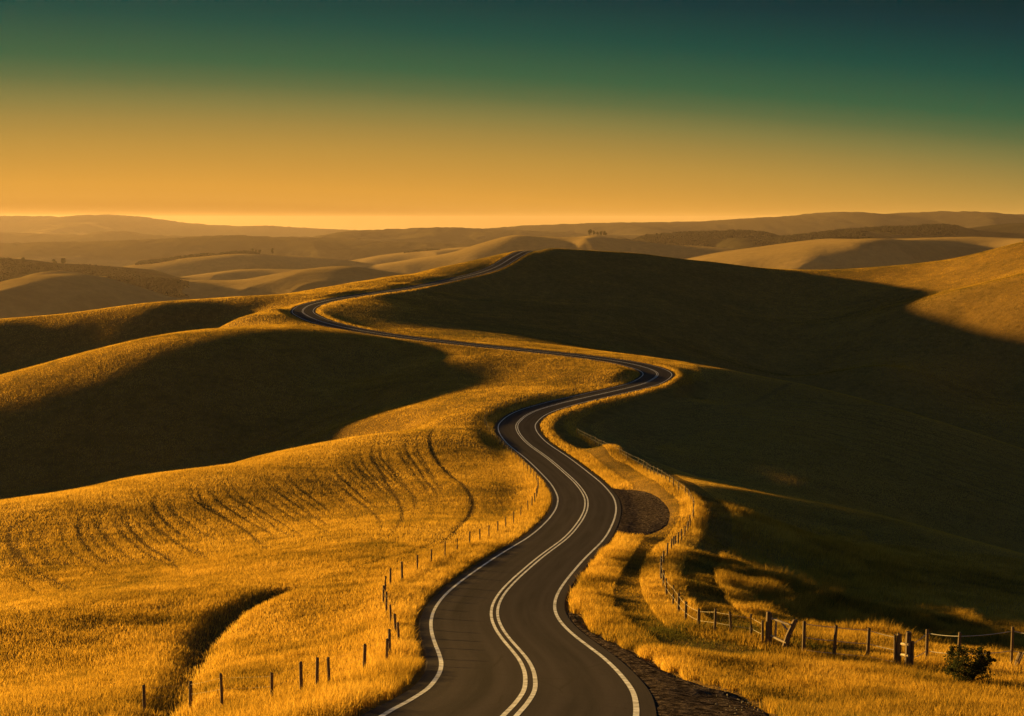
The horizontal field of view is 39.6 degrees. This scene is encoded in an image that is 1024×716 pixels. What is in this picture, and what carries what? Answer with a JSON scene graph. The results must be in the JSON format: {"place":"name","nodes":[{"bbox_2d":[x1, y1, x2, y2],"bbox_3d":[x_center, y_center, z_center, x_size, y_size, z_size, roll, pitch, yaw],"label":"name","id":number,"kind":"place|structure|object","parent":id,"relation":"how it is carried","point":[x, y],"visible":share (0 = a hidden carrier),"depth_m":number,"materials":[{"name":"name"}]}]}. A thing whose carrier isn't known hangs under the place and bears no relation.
{"place":"outdoors","nodes":[
{"label":"outdoors","id":0,"kind":"place"},
{"bbox_2d":[0,274,178,318],"bbox_3d":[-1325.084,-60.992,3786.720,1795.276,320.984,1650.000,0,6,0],"label":"hill","id":1,"kind":"structure","parent":0,"point":[40,295],"depth_m":3557.99,"materials":[{"name":"plant"}]},
{"bbox_2d":[0,231,190,242],"bbox_3d":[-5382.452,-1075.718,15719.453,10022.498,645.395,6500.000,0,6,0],"label":"mountains","id":2,"kind":"structure","parent":0,"point":[10,237],"depth_m":15625.66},
{"bbox_2d":[0,259,190,280],"bbox_3d":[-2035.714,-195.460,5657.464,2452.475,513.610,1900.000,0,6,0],"label":"hill","id":3,"kind":"structure","parent":0,"point":[157,273],"depth_m":5888.09,"materials":[{"name":"plant"}]},
{"bbox_2d":[0,257,168,281],"bbox_3d":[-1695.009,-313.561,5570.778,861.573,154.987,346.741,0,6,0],"label":"woodland","id":4,"kind":"object","parent":3,"relation":"on","point":[16,268],"visible":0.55,"depth_m":5559.80,"materials":[{"name":"plant"}]},
{"bbox_2d":[0,214,357,236],"bbox_3d":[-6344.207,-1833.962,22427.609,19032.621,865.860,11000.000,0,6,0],"label":"mountains","id":5,"kind":"structure","parent":0,"point":[79,224],"depth_m":21102.38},
{"bbox_2d":[23,266,404,299],"bbox_3d":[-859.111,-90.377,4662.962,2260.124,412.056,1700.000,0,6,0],"label":"hill","id":6,"kind":"structure","parent":0,"point":[296,281],"depth_m":4498.29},
{"bbox_2d":[106,276,188,296],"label":"woodland","id":7,"kind":"object","parent":6,"relation":"on","point":[172,287],"visible":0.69,"depth_m":4539.42,"materials":[{"name":"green plant"}]},
{"bbox_2d":[0,235,476,266],"bbox_3d":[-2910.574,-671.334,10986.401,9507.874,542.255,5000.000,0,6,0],"label":"mountains","id":8,"kind":"structure","parent":0,"point":[121,253],"depth_m":10717.50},
{"bbox_2d":[181,269,300,279],"bbox_3d":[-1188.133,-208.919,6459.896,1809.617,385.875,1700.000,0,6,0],"label":"hill","id":9,"kind":"structure","parent":0,"point":[239,274],"depth_m":6230.44,"materials":[{"name":"plant"}]},
{"bbox_2d":[124,254,375,276],"bbox_3d":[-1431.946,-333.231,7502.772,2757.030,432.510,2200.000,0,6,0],"label":"hill","id":10,"kind":"structure","parent":0,"point":[183,267],"depth_m":7204.14,"materials":[{"name":"plant"}]},
{"bbox_2d":[135,258,171,264],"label":"woodland","id":11,"kind":"object","parent":10,"relation":"on","point":[151,261],"visible":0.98,"depth_m":7307.17,"materials":[{"name":"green plant"}]},
{"bbox_2d":[169,253,216,259],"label":"woodland","id":12,"kind":"object","parent":10,"relation":"on","point":[192,255],"visible":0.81,"depth_m":7448.23,"materials":[{"name":"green plant"}]},
{"bbox_2d":[217,250,259,254],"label":"woodland","id":13,"kind":"object","parent":10,"relation":"on","point":[240,252],"visible":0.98,"depth_m":7531.77,"materials":[{"name":"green plant"}]},
{"bbox_2d":[351,247,467,263],"bbox_3d":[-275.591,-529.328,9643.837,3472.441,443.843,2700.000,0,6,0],"label":"hill","id":14,"kind":"structure","parent":0,"point":[389,258],"depth_m":9482.62,"materials":[{"name":"brown plant"}]},
{"bbox_2d":[404,248,439,252],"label":"woodland","id":15,"kind":"object","parent":14,"relation":"on","point":[419,250],"visible":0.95,"depth_m":9700.77,"materials":[{"name":"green plant"}]},
{"bbox_2d":[289,227,640,244],"bbox_3d":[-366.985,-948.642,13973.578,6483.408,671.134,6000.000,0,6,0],"label":"mountains","id":16,"kind":"structure","parent":0,"point":[456,235],"depth_m":13351.33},
{"bbox_2d":[290,251,674,715],"bbox_3d":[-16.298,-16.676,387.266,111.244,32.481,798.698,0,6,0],"label":"road","id":17,"kind":"structure","parent":0,"point":[481,674],"depth_m":76.07,"materials":[{"name":"grey asphalt"}]},
{"bbox_2d":[292,251,642,715],"bbox_3d":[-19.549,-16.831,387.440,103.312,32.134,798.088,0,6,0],"label":"edge line","id":18,"kind":"object","parent":17,"relation":"on","point":[435,679],"visible":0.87,"depth_m":75.38,"materials":[{"name":"paint"}]},
{"bbox_2d":[302,257,656,715],"bbox_3d":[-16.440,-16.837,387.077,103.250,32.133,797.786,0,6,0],"label":"line","id":19,"kind":"object","parent":17,"relation":"on","point":[515,702],"visible":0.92,"depth_m":74.97,"materials":[{"name":"paint"}]},
{"bbox_2d":[303,251,657,715],"bbox_3d":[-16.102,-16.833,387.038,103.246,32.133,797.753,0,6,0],"label":"line","id":20,"kind":"object","parent":17,"relation":"on","point":[528,700],"visible":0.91,"depth_m":74.96,"materials":[{"name":"paint"}]},
{"bbox_2d":[313,252,671,715],"bbox_3d":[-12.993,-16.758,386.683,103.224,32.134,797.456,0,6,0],"label":"edge line","id":21,"kind":"object","parent":17,"relation":"on","point":[634,697],"visible":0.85,"depth_m":75.19,"materials":[{"name":"paint"}]},
{"bbox_2d":[0,242,1023,715],"bbox_3d":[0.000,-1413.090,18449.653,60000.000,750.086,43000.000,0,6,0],"label":"ground","id":22,"kind":"structure","parent":0,"point":[618,420],"depth_m":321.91,"materials":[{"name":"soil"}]},
{"bbox_2d":[142,377,621,715],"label":"wire fence","id":23,"kind":"object","parent":22,"relation":"on","point":[388,642],"visible":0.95,"depth_m":56.59,"materials":[{"name":"brown wood"}]},
{"bbox_2d":[0,538,1023,684],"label":"meadow grass","id":24,"kind":"structure","parent":22,"relation":"on","point":[755,592],"depth_m":85.70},
{"bbox_2d":[0,636,1023,715],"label":"meadow grass","id":25,"kind":"structure","parent":22,"relation":"on","point":[349,688],"depth_m":53.59,"materials":[{"name":"yellow plant"}]},
{"bbox_2d":[0,324,1023,540],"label":"field grass","id":26,"kind":"structure","parent":22,"relation":"on","point":[490,424],"depth_m":313.54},
{"bbox_2d":[0,241,1023,442],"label":"hill grass","id":27,"kind":"structure","parent":22,"relation":"on","point":[434,305],"depth_m":529.12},
{"bbox_2d":[611,488,669,535],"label":"gravel pullout","id":28,"kind":"structure","parent":22,"relation":"on","point":[635,515],"depth_m":151.99,"materials":[{"name":"brown gravel"}]},
{"bbox_2d":[566,613,768,715],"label":"gravel shoulder","id":29,"kind":"object","parent":22,"relation":"on","point":[672,696],"visible":0.99,"depth_m":46.53},
{"bbox_2d":[577,492,762,713],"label":"loose stones","id":30,"kind":"object","parent":22,"relation":"on","point":[688,681],"visible":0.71,"depth_m":48.02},
{"bbox_2d":[577,428,763,643],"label":"wire fence","id":31,"kind":"object","parent":22,"relation":"on","point":[663,578],"visible":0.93,"depth_m":89.94,"materials":[{"name":"brown wood"}]},
{"bbox_2d":[765,611,797,649],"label":"broken gate","id":32,"kind":"structure","parent":22,"relation":"on","point":[769,636],"depth_m":64.44,"materials":[{"name":"brown wood"}]},
{"bbox_2d":[801,621,895,664],"bbox_3d":[14.972,12.837,63.302,4.106,2.357,0.956,1,6,11],"label":"wire fence","id":33,"kind":"object","parent":22,"relation":"on","point":[835,641],"visible":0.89,"depth_m":63.20,"materials":[{"name":"brown wood"}]},
{"bbox_2d":[896,631,911,667],"bbox_3d":[17.141,12.960,62.283,0.269,2.152,0.818,-3,6,-25],"label":"brace post pair","id":34,"kind":"object","parent":22,"relation":"on","point":[907,645],"visible":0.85,"depth_m":62.00,"materials":[{"name":"brown wood"}]},
{"bbox_2d":[911,627,1023,665],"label":"wire fence","id":35,"kind":"object","parent":22,"relation":"on","point":[959,636],"visible":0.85,"depth_m":62.42,"materials":[{"name":"brown wood"}]},
{"bbox_2d":[943,641,996,683],"bbox_3d":[18.286,12.210,56.724,2.149,1.833,1.898,0,6,0],"label":"bush","id":36,"kind":"object","parent":22,"relation":"on","point":[978,665],"visible":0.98,"depth_m":56.42,"materials":[{"name":"green plant"}]},
{"bbox_2d":[1014,652,1023,668],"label":"leaning stake","id":37,"kind":"object","parent":22,"relation":"on","point":[1018,658],"visible":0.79,"depth_m":61.75,"materials":[{"name":"brown wood"}]},
{"bbox_2d":[0,0,1023,229],"label":"sky","id":38,"kind":"structure","parent":0,"point":[320,114],"materials":[{"name":"orange"}]},
{"bbox_2d":[361,235,734,273],"bbox_3d":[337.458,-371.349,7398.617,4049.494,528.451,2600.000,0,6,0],"label":"hill","id":39,"kind":"structure","parent":0,"point":[502,245],"depth_m":7221.33,"materials":[{"name":"brown plant"}]},
{"bbox_2d":[616,236,734,244],"bbox_3d":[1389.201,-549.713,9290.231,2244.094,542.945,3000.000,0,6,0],"label":"hill","id":40,"kind":"structure","parent":0,"point":[713,241],"depth_m":9132.59,"materials":[{"name":"brown plant"}]},
{"bbox_2d":[632,229,779,246],"bbox_3d":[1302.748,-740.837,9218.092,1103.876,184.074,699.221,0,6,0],"label":"woodland","id":41,"kind":"object","parent":40,"relation":"on","point":[693,238],"visible":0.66,"depth_m":9173.60,"materials":[{"name":"plant"}]},
{"bbox_2d":[488,211,1023,235],"bbox_3d":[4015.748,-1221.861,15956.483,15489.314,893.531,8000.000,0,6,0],"label":"mountains","id":42,"kind":"structure","parent":0,"point":[800,224],"depth_m":15119.49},
{"bbox_2d":[688,237,1023,269],"bbox_3d":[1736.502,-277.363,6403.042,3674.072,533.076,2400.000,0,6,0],"label":"hill","id":43,"kind":"structure","parent":0,"point":[826,254],"depth_m":5752.11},
{"bbox_2d":[833,236,876,238],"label":"woodland","id":44,"kind":"object","parent":43,"relation":"on","point":[845,237],"visible":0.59,"depth_m":6463.43,"materials":[{"name":"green plant"}]},
{"bbox_2d":[712,226,1023,249],"bbox_3d":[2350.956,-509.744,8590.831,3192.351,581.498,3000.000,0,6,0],"label":"hill","id":45,"kind":"structure","parent":0,"point":[736,243],"depth_m":8299.86,"materials":[{"name":"brown plant"}]},
{"bbox_2d":[752,223,958,245],"bbox_3d":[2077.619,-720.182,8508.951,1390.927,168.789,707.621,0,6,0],"label":"woodland","id":46,"kind":"object","parent":45,"relation":"on","point":[925,229],"visible":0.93,"depth_m":8377.62,"materials":[{"name":"plant"}]},
{"bbox_2d":[969,223,1023,232],"bbox_3d":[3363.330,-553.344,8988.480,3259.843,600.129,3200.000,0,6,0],"label":"hill","id":47,"kind":"structure","parent":0,"point":[1011,227],"depth_m":8995.86,"materials":[{"name":"brown plant"}]}
]}

